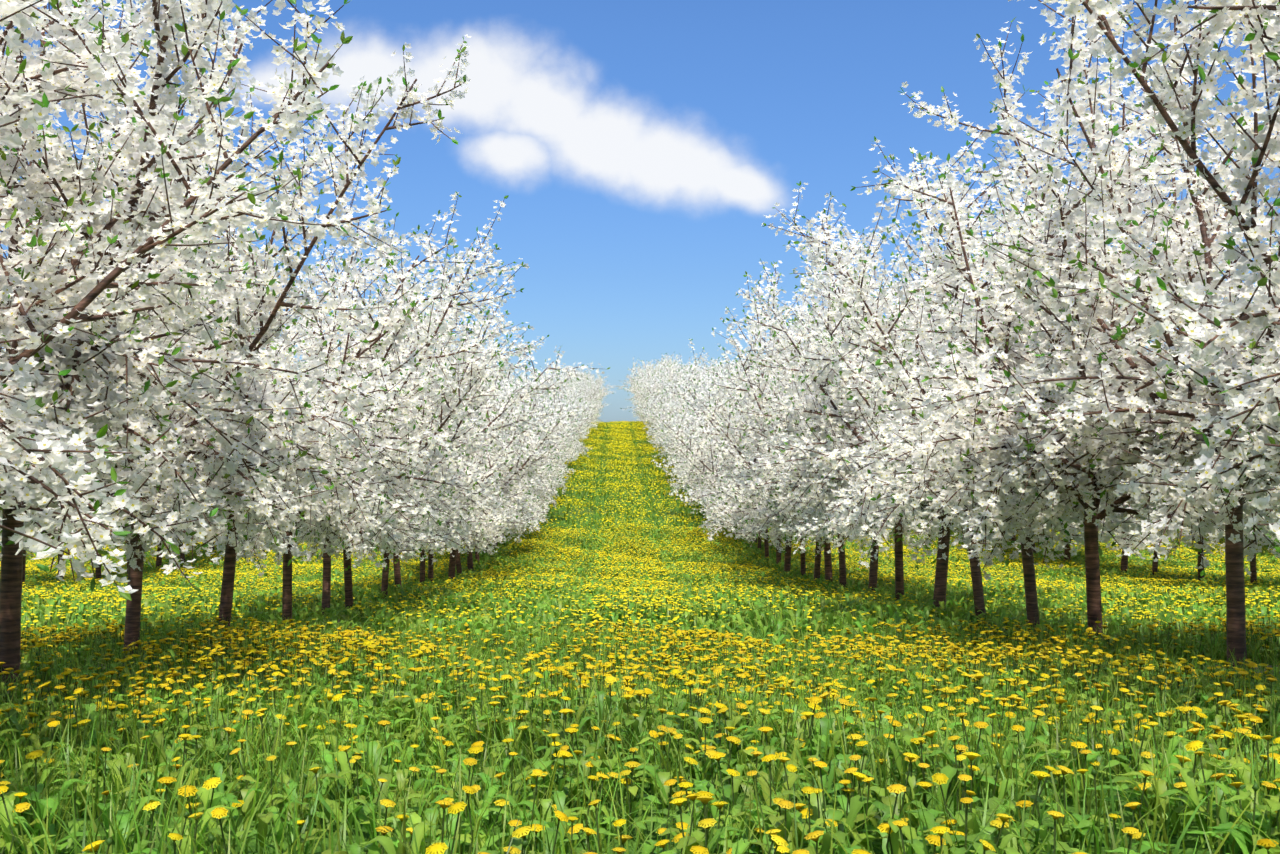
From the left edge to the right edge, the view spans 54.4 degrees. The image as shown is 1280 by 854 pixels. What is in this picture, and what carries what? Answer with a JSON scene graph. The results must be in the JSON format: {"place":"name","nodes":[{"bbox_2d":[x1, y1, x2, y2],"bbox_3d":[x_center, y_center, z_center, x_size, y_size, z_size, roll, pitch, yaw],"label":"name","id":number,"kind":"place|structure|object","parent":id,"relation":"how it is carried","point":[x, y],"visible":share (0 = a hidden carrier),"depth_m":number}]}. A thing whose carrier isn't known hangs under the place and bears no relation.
{"place":"outdoors","nodes":[
{"label":"outdoors","id":0,"kind":"place"},
{"bbox_2d":[0,421,1279,853],"bbox_3d":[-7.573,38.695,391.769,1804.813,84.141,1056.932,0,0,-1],"label":"meadow ground","id":1,"kind":"structure","parent":0,"point":[1128,814],"depth_m":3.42},
{"bbox_2d":[0,107,84,559],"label":"cherry tree","id":2,"kind":"object","parent":1,"relation":"on","point":[32,543],"visible":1,"depth_m":3.03},
{"bbox_2d":[0,438,105,586],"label":"cherry tree","id":3,"kind":"object","parent":1,"relation":"on","point":[24,564],"depth_m":18.95},
{"bbox_2d":[26,347,148,580],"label":"cherry tree","id":4,"kind":"object","parent":1,"relation":"on","point":[60,557],"depth_m":20.55},
{"bbox_2d":[45,376,158,579],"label":"cherry tree","id":5,"kind":"object","parent":1,"relation":"on","point":[98,573],"depth_m":22.01},
{"bbox_2d":[82,401,185,575],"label":"cherry tree","id":6,"kind":"object","parent":1,"relation":"on","point":[123,542],"depth_m":23.61},
{"bbox_2d":[102,524,223,569],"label":"cherry tree","id":7,"kind":"object","parent":1,"relation":"on","point":[158,561],"depth_m":25.19},
{"bbox_2d":[0,0,352,600],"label":"cherry tree","id":8,"kind":"object","parent":1,"relation":"on","point":[39,449],"visible":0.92,"depth_m":4.64},
{"bbox_2d":[0,0,383,687],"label":"cherry tree","id":9,"kind":"object","parent":1,"relation":"on","point":[126,396],"visible":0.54,"depth_m":5.47},
{"bbox_2d":[179,525,216,562],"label":"cherry tree","id":10,"kind":"object","parent":1,"relation":"on","point":[182,555],"depth_m":26.61},
{"bbox_2d":[0,0,470,659],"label":"cherry tree","id":11,"kind":"object","parent":1,"relation":"on","point":[238,312],"visible":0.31,"depth_m":7.13},
{"bbox_2d":[23,96,473,630],"bbox_3d":[-3.571,-0.341,9.446,4.449,4.367,4.186,0,1,35],"label":"cherry tree","id":12,"kind":"object","parent":1,"relation":"on","point":[313,455],"visible":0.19,"depth_m":9.00},
{"bbox_2d":[125,162,528,623],"bbox_3d":[-2.753,-0.114,10.670,3.427,4.400,3.943,2,0,44],"label":"cherry tree","id":13,"kind":"object","parent":1,"relation":"on","point":[350,529],"visible":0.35,"depth_m":10.71},
{"bbox_2d":[154,219,509,614],"bbox_3d":[-3.280,0.137,12.409,3.571,4.070,3.328,1,-3,-20],"label":"cherry tree","id":14,"kind":"object","parent":1,"relation":"on","point":[327,559],"visible":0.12,"depth_m":12.15},
{"bbox_2d":[240,255,534,607],"bbox_3d":[-3.003,0.224,13.701,3.488,4.272,4.268,2,3,43],"label":"cherry tree","id":15,"kind":"object","parent":1,"relation":"on","point":[348,587],"visible":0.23,"depth_m":13.80},
{"bbox_2d":[297,275,543,598],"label":"cherry tree","id":16,"kind":"object","parent":1,"relation":"on","point":[385,574],"visible":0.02,"depth_m":15.00},
{"bbox_2d":[337,368,530,580],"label":"cherry tree","id":17,"kind":"object","parent":1,"relation":"on","point":[430,556],"visible":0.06,"depth_m":19.92},
{"bbox_2d":[305,272,610,587],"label":"cherry tree","id":18,"kind":"object","parent":1,"relation":"on","point":[525,394],"visible":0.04,"depth_m":16.67},
{"bbox_2d":[371,345,552,585],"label":"cherry tree","id":19,"kind":"object","parent":1,"relation":"on","point":[496,519],"visible":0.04,"depth_m":18.75},
{"bbox_2d":[381,335,582,578],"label":"cherry tree","id":20,"kind":"object","parent":1,"relation":"on","point":[515,495],"visible":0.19,"depth_m":22.11},
{"bbox_2d":[429,351,568,570],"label":"cherry tree","id":21,"kind":"object","parent":1,"relation":"on","point":[470,556],"visible":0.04,"depth_m":25.01},
{"bbox_2d":[427,338,572,575],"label":"cherry tree","id":22,"kind":"object","parent":1,"relation":"on","point":[458,565],"visible":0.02,"depth_m":23.67},
{"bbox_2d":[475,378,555,561],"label":"cherry tree","id":23,"kind":"object","parent":1,"relation":"on","point":[477,553],"depth_m":26.62},
{"bbox_2d":[493,375,553,548],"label":"cherry tree","id":24,"kind":"object","parent":1,"relation":"on","point":[545,507],"visible":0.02,"depth_m":29.71},
{"bbox_2d":[465,370,590,553],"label":"cherry tree","id":25,"kind":"object","parent":1,"relation":"on","point":[536,468],"visible":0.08,"depth_m":27.92},
{"bbox_2d":[491,372,566,487],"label":"cherry tree","id":26,"kind":"object","parent":1,"relation":"on","point":[558,475],"depth_m":37.66},
{"bbox_2d":[503,411,557,535],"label":"cherry tree","id":27,"kind":"object","parent":1,"relation":"on","point":[548,490],"visible":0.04,"depth_m":31.45},
{"bbox_2d":[512,376,574,499],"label":"cherry tree","id":28,"kind":"object","parent":1,"relation":"on","point":[562,485],"depth_m":36.05},
{"bbox_2d":[515,379,573,476],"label":"cherry tree","id":29,"kind":"object","parent":1,"relation":"on","point":[558,468],"visible":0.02,"depth_m":39.77},
{"bbox_2d":[508,375,581,498],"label":"cherry tree","id":30,"kind":"object","parent":1,"relation":"on","point":[550,477],"visible":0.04,"depth_m":35.26},
{"bbox_2d":[507,407,585,535],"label":"cherry tree","id":31,"kind":"object","parent":1,"relation":"on","point":[567,436],"visible":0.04,"depth_m":33.05},
{"bbox_2d":[527,377,581,465],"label":"cherry tree","id":32,"kind":"object","parent":1,"relation":"on","point":[572,452],"visible":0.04,"depth_m":45.56},
{"bbox_2d":[540,399,584,474],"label":"cherry tree","id":33,"kind":"object","parent":1,"relation":"on","point":[566,452],"depth_m":42.29},
{"bbox_2d":[543,382,582,461],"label":"cherry tree","id":34,"kind":"object","parent":1,"relation":"on","point":[573,388],"visible":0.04,"depth_m":49.19},
{"bbox_2d":[530,368,597,437],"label":"cherry tree","id":35,"kind":"object","parent":1,"relation":"on","point":[585,393],"visible":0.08,"depth_m":59.90},
{"bbox_2d":[536,366,591,458],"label":"cherry tree","id":36,"kind":"object","parent":1,"relation":"on","point":[575,396],"depth_m":51.55},
{"bbox_2d":[547,383,584,463],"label":"cherry tree","id":37,"kind":"object","parent":1,"relation":"on","point":[578,395],"depth_m":46.71},
{"bbox_2d":[536,365,600,428],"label":"cherry tree","id":38,"kind":"object","parent":1,"relation":"on","point":[594,391],"visible":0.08,"depth_m":72.47},
{"bbox_2d":[541,368,599,425],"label":"cherry tree","id":39,"kind":"object","parent":1,"relation":"on","point":[573,383],"visible":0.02,"depth_m":74.01},
{"bbox_2d":[555,380,586,453],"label":"cherry tree","id":40,"kind":"object","parent":1,"relation":"on","point":[582,396],"depth_m":51.70},
{"bbox_2d":[560,396,581,464],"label":"cherry tree","id":41,"kind":"object","parent":1,"relation":"on","point":[565,455],"visible":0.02,"depth_m":43.55},
{"bbox_2d":[549,394,601,482],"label":"cherry tree","id":42,"kind":"object","parent":1,"relation":"on","point":[582,412],"depth_m":41.09},
{"bbox_2d":[560,373,590,440],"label":"cherry tree","id":43,"kind":"object","parent":1,"relation":"on","point":[586,380],"visible":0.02,"depth_m":63.60},
{"bbox_2d":[564,383,587,455],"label":"cherry tree","id":44,"kind":"object","parent":1,"relation":"on","point":[582,409],"visible":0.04,"depth_m":55.54},
{"bbox_2d":[561,385,594,457],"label":"cherry tree","id":45,"kind":"object","parent":1,"relation":"on","point":[581,423],"visible":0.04,"depth_m":53.63},
{"bbox_2d":[569,382,591,439],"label":"cherry tree","id":46,"kind":"object","parent":1,"relation":"on","point":[583,408],"depth_m":58.08},
{"bbox_2d":[572,397,588,446],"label":"cherry tree","id":47,"kind":"object","parent":1,"relation":"on","point":[581,426],"depth_m":56.77},
{"bbox_2d":[564,378,598,439],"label":"cherry tree","id":48,"kind":"object","parent":1,"relation":"on","point":[587,419],"depth_m":64.97},
{"bbox_2d":[562,367,603,414],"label":"cherry tree","id":49,"kind":"object","parent":1,"relation":"on","point":[592,391],"depth_m":80.99},
{"bbox_2d":[570,373,600,399],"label":"cherry tree","id":50,"kind":"object","parent":1,"relation":"on","point":[590,387],"visible":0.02,"depth_m":77.84},
{"bbox_2d":[571,365,607,413],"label":"cherry tree","id":51,"kind":"object","parent":1,"relation":"on","point":[593,377],"depth_m":96.34},
{"bbox_2d":[576,368,616,410],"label":"cherry tree","id":52,"kind":"object","parent":1,"relation":"on","point":[603,388],"depth_m":88.71},
{"bbox_2d":[589,378,604,400],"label":"cherry tree","id":53,"kind":"object","parent":1,"relation":"on","point":[597,383],"depth_m":82.86},
{"bbox_2d":[594,389,611,404],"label":"cherry tree","id":54,"kind":"object","parent":1,"relation":"on","point":[601,395],"visible":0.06,"depth_m":87.15},
{"bbox_2d":[593,390,615,414],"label":"cherry tree","id":55,"kind":"object","parent":1,"relation":"on","point":[609,391],"visible":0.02,"depth_m":99.23},
{"bbox_2d":[626,395,643,420],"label":"cherry tree","id":56,"kind":"object","parent":1,"relation":"on","point":[634,402],"visible":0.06,"depth_m":107.67},
{"bbox_2d":[0,421,1279,853],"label":"dandelion flowers","id":57,"kind":"object","parent":1,"relation":"on","point":[704,797],"visible":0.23,"depth_m":6.15},
{"bbox_2d":[614,364,666,423],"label":"cherry tree","id":58,"kind":"object","parent":1,"relation":"on","point":[625,389],"visible":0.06,"depth_m":78.97},
{"bbox_2d":[621,361,675,422],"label":"cherry tree","id":59,"kind":"object","parent":1,"relation":"on","point":[637,387],"visible":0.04,"depth_m":76.40},
{"bbox_2d":[626,359,675,409],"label":"cherry tree","id":60,"kind":"object","parent":1,"relation":"on","point":[635,377],"visible":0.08,"depth_m":94.60},
{"bbox_2d":[628,364,674,415],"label":"cherry tree","id":61,"kind":"object","parent":1,"relation":"on","point":[635,394],"depth_m":96.39},
{"bbox_2d":[631,353,673,412],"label":"cherry tree","id":62,"kind":"object","parent":1,"relation":"on","point":[668,360],"visible":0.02,"depth_m":87.66},
{"bbox_2d":[640,378,667,450],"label":"cherry tree","id":63,"kind":"object","parent":1,"relation":"on","point":[659,430],"visible":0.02,"depth_m":58.14},
{"bbox_2d":[637,370,673,433],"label":"cherry tree","id":64,"kind":"object","parent":1,"relation":"on","point":[649,388],"visible":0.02,"depth_m":64.68},
{"bbox_2d":[629,358,690,421],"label":"cherry tree","id":65,"kind":"object","parent":1,"relation":"on","point":[639,372],"visible":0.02,"depth_m":83.02},
{"bbox_2d":[648,375,676,446],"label":"cherry tree","id":66,"kind":"object","parent":1,"relation":"on","point":[661,397],"visible":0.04,"depth_m":55.01},
{"bbox_2d":[648,367,676,435],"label":"cherry tree","id":67,"kind":"object","parent":1,"relation":"on","point":[658,372],"depth_m":62.59},
{"bbox_2d":[621,368,707,468],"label":"cherry tree","id":68,"kind":"object","parent":1,"relation":"on","point":[649,413],"visible":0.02,"depth_m":45.59},
{"bbox_2d":[629,361,702,437],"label":"cherry tree","id":69,"kind":"object","parent":1,"relation":"on","point":[641,394],"visible":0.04,"depth_m":67.85},
{"bbox_2d":[654,377,678,452],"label":"cherry tree","id":70,"kind":"object","parent":1,"relation":"on","point":[666,415],"depth_m":53.71},
{"bbox_2d":[639,371,695,445],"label":"cherry tree","id":71,"kind":"object","parent":1,"relation":"on","point":[656,404],"visible":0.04,"depth_m":59.61},
{"bbox_2d":[637,364,700,428],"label":"cherry tree","id":72,"kind":"object","parent":1,"relation":"on","point":[647,392],"visible":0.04,"depth_m":74.14},
{"bbox_2d":[643,364,700,439],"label":"cherry tree","id":73,"kind":"object","parent":1,"relation":"on","point":[686,365],"depth_m":64.17},
{"bbox_2d":[633,368,711,458],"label":"cherry tree","id":74,"kind":"object","parent":1,"relation":"on","point":[653,385],"visible":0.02,"depth_m":51.57},
{"bbox_2d":[636,353,715,446],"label":"cherry tree","id":75,"kind":"object","parent":1,"relation":"on","point":[651,379],"visible":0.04,"depth_m":55.86},
{"bbox_2d":[659,353,714,462],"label":"cherry tree","id":76,"kind":"object","parent":1,"relation":"on","point":[670,382],"visible":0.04,"depth_m":47.81},
{"bbox_2d":[647,363,734,495],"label":"cherry tree","id":77,"kind":"object","parent":1,"relation":"on","point":[674,422],"visible":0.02,"depth_m":37.20},
{"bbox_2d":[642,353,739,467],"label":"cherry tree","id":78,"kind":"object","parent":1,"relation":"on","point":[669,376],"visible":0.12,"depth_m":46.96},
{"bbox_2d":[658,361,735,458],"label":"cherry tree","id":79,"kind":"object","parent":1,"relation":"on","point":[671,449],"visible":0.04,"depth_m":43.56},
{"bbox_2d":[675,359,728,480],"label":"cherry tree","id":80,"kind":"object","parent":1,"relation":"on","point":[707,368],"visible":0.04,"depth_m":38.73},
{"bbox_2d":[664,359,742,526],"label":"cherry tree","id":81,"kind":"object","parent":1,"relation":"on","point":[676,471],"depth_m":35.42},
{"bbox_2d":[679,366,727,472],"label":"cherry tree","id":82,"kind":"object","parent":1,"relation":"on","point":[696,409],"depth_m":40.34},
{"bbox_2d":[670,389,739,528],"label":"cherry tree","id":83,"kind":"object","parent":1,"relation":"on","point":[697,480],"visible":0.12,"depth_m":33.84},
{"bbox_2d":[664,398,748,531],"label":"cherry tree","id":84,"kind":"object","parent":1,"relation":"on","point":[676,445],"visible":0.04,"depth_m":31.95},
{"bbox_2d":[649,358,769,484],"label":"cherry tree","id":85,"kind":"object","parent":1,"relation":"on","point":[654,406],"visible":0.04,"depth_m":41.51},
{"bbox_2d":[664,353,764,542],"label":"cherry tree","id":86,"kind":"object","parent":1,"relation":"on","point":[681,392],"visible":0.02,"depth_m":30.01},
{"bbox_2d":[659,363,780,563],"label":"cherry tree","id":87,"kind":"object","parent":1,"relation":"on","point":[714,499],"visible":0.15,"depth_m":25.89},
{"bbox_2d":[691,400,760,551],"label":"cherry tree","id":88,"kind":"object","parent":1,"relation":"on","point":[759,536],"visible":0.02,"depth_m":29.18},
{"bbox_2d":[701,365,792,560],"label":"cherry tree","id":89,"kind":"object","parent":1,"relation":"on","point":[766,544],"visible":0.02,"depth_m":27.57},
{"bbox_2d":[679,322,869,570],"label":"cherry tree","id":90,"kind":"object","parent":1,"relation":"on","point":[733,511],"visible":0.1,"depth_m":24.27},
{"bbox_2d":[687,350,886,575],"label":"cherry tree","id":91,"kind":"object","parent":1,"relation":"on","point":[802,555],"visible":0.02,"depth_m":22.73},
{"bbox_2d":[691,322,886,580],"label":"cherry tree","id":92,"kind":"object","parent":1,"relation":"on","point":[818,549],"visible":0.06,"depth_m":20.48},
{"bbox_2d":[706,259,938,586],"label":"cherry tree","id":93,"kind":"object","parent":1,"relation":"on","point":[747,371],"visible":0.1,"depth_m":17.99},
{"bbox_2d":[715,253,966,593],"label":"cherry tree","id":94,"kind":"object","parent":1,"relation":"on","point":[873,571],"visible":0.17,"depth_m":16.87},
{"bbox_2d":[713,242,979,583],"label":"cherry tree","id":95,"kind":"object","parent":1,"relation":"on","point":[827,547],"visible":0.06,"depth_m":19.23},
{"bbox_2d":[726,140,1085,613],"bbox_3d":[2.810,-0.184,13.466,4.285,5.035,4.746,0,-1,28],"label":"cherry tree","id":96,"kind":"object","parent":1,"relation":"on","point":[940,583],"visible":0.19,"depth_m":13.62},
{"bbox_2d":[761,150,1146,624],"bbox_3d":[2.770,-0.119,11.511,4.101,4.446,3.473,-4,-1,-32],"label":"cherry tree","id":97,"kind":"object","parent":1,"relation":"on","point":[976,576],"visible":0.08,"depth_m":11.15},
{"bbox_2d":[748,183,1171,599],"bbox_3d":[3.858,-0.227,14.607,5.014,5.344,4.786,2,0,12],"label":"cherry tree","id":98,"kind":"object","parent":1,"relation":"on","point":[899,579],"visible":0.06,"depth_m":14.59},
{"bbox_2d":[781,99,1244,631],"bbox_3d":[3.183,-0.248,9.226,4.273,4.515,4.623,-1,3,-4],"label":"cherry tree","id":99,"kind":"object","parent":1,"relation":"on","point":[1027,534],"visible":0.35,"depth_m":9.65},
{"bbox_2d":[843,19,1279,640],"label":"cherry tree","id":100,"kind":"object","parent":1,"relation":"on","point":[983,483],"visible":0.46,"depth_m":8.15},
{"bbox_2d":[1015,530,1123,560],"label":"cherry tree","id":101,"kind":"object","parent":1,"relation":"on","point":[1067,552],"depth_m":27.04},
{"bbox_2d":[898,0,1279,670],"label":"cherry tree","id":102,"kind":"object","parent":1,"relation":"on","point":[1140,382],"visible":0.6,"depth_m":6.92},
{"bbox_2d":[1051,341,1183,572],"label":"cherry tree","id":103,"kind":"object","parent":1,"relation":"on","point":[1124,562],"depth_m":23.76},
{"bbox_2d":[1008,0,1279,507],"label":"cherry tree","id":104,"kind":"object","parent":1,"relation":"on","point":[1249,315],"visible":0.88,"depth_m":4.80},
{"bbox_2d":[1077,517,1224,574],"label":"cherry tree","id":105,"kind":"object","parent":1,"relation":"on","point":[1155,564],"visible":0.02,"depth_m":21.57},
{"bbox_2d":[1099,391,1279,580],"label":"cherry tree","id":106,"kind":"object","parent":1,"relation":"on","point":[1199,564],"depth_m":20.74},
{"bbox_2d":[1128,0,1279,552],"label":"cherry tree","id":107,"kind":"object","parent":1,"relation":"on","point":[1218,11],"visible":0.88,"depth_m":4.50},
{"bbox_2d":[1157,295,1279,563],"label":"cherry tree","id":108,"kind":"object","parent":1,"relation":"on","point":[1245,527],"depth_m":17.32},
{"bbox_2d":[1159,301,1278,583],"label":"cherry tree","id":109,"kind":"object","parent":1,"relation":"on","point":[1253,574],"depth_m":19.12},
{"bbox_2d":[1217,243,1279,552],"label":"cherry tree","id":110,"kind":"object","parent":1,"relation":"on","point":[1275,517],"depth_m":16.46},
{"bbox_2d":[0,0,1279,421],"label":"sky","id":111,"kind":"structure","parent":0,"point":[640,151]}
]}

